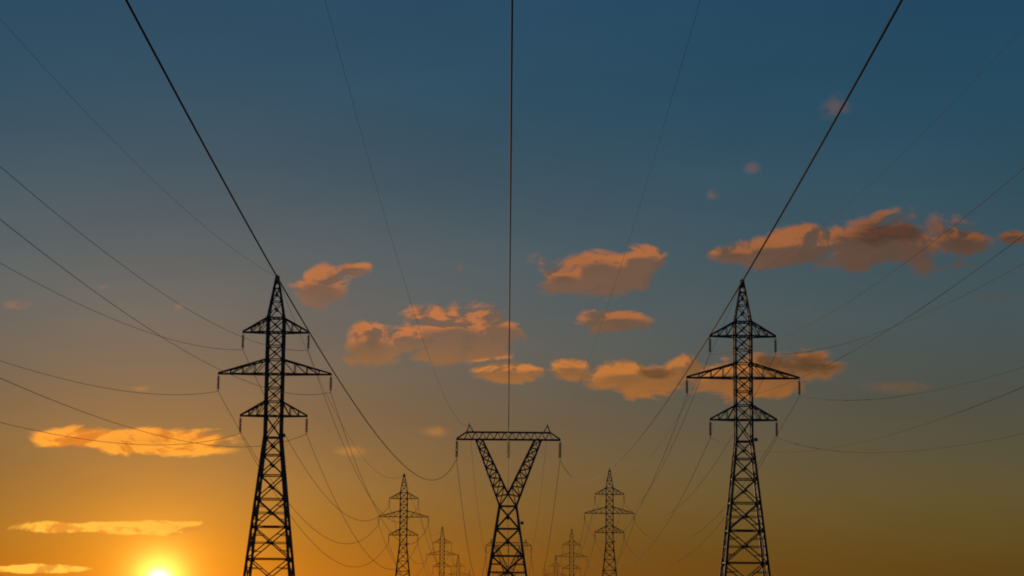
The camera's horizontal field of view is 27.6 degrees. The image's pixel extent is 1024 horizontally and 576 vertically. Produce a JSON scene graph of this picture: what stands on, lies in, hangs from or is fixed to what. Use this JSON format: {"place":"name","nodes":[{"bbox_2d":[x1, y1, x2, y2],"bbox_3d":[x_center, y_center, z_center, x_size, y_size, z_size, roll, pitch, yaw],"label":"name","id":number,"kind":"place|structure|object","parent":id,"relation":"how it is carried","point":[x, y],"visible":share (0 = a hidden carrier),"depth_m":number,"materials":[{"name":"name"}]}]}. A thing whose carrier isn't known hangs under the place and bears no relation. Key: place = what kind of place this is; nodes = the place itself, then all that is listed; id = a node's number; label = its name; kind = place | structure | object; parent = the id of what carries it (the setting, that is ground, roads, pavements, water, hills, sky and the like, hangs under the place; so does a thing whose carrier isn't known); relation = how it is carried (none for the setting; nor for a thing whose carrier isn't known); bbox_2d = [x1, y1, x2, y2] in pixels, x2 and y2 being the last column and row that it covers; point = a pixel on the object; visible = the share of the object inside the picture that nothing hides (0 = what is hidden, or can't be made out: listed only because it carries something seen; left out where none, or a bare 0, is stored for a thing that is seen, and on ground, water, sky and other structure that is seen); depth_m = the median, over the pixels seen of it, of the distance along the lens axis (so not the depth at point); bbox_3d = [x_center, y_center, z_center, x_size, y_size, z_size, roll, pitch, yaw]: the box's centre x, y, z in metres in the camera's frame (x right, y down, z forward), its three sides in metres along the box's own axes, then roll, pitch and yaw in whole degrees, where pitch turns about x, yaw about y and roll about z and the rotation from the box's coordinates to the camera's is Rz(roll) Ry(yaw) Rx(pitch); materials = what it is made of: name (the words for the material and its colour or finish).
{"place":"outdoors","nodes":[
{"label":"outdoors","id":0,"kind":"place"},
{"bbox_2d":[0,0,1023,575],"label":"sky","id":1,"kind":"structure","parent":0,"point":[760,86],"materials":[{"name":"blue"}]},
{"label":"ground","id":2,"kind":"structure","parent":0,"visible":0},
{"bbox_2d":[217,275,331,575],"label":"pylon","id":3,"kind":"object","parent":2,"relation":"on","point":[267,319],"visible":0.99,"depth_m":345.72,"materials":[{"name":"metal"}]},
{"bbox_2d":[0,20,430,569],"bbox_3d":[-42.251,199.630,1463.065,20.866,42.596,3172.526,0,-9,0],"label":"conductors","id":4,"kind":"object","parent":3,"relation":"attached to","point":[215,391],"visible":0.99,"depth_m":290.31,"materials":[{"name":"grey metal"}]},
{"bbox_2d":[378,473,428,575],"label":"pylon","id":5,"kind":"object","parent":2,"relation":"on","point":[400,524],"visible":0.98,"depth_m":785.55,"materials":[{"name":"metal"}]},
{"bbox_2d":[455,423,560,575],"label":"pylon","id":6,"kind":"object","parent":2,"relation":"on","point":[517,529],"visible":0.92,"depth_m":343.99,"materials":[{"name":"metal"}]},
{"bbox_2d":[125,0,902,575],"bbox_3d":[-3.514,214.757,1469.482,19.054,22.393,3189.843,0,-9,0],"label":"conductors","id":7,"kind":"object","parent":6,"relation":"attached to","point":[509,224],"visible":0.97,"depth_m":68.40,"materials":[{"name":"grey metal"}]},
{"bbox_2d":[485,538,531,575],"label":"pylon","id":8,"kind":"object","parent":2,"relation":"on","point":[512,562],"visible":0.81,"depth_m":787.86,"materials":[{"name":"metal"}]},
{"bbox_2d":[584,468,634,575],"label":"pylon","id":9,"kind":"object","parent":2,"relation":"on","point":[612,494],"visible":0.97,"depth_m":785.06,"materials":[{"name":"metal"}]},
{"bbox_2d":[685,279,800,575],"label":"pylon","id":10,"kind":"object","parent":2,"relation":"on","point":[751,420],"visible":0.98,"depth_m":345.86,"materials":[{"name":"metal"}]},
{"bbox_2d":[582,27,1023,566],"bbox_3d":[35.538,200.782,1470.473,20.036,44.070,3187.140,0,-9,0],"label":"conductors","id":11,"kind":"object","parent":10,"relation":"attached to","point":[806,397],"visible":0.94,"depth_m":277.09,"materials":[{"name":"grey metal"}]}
]}

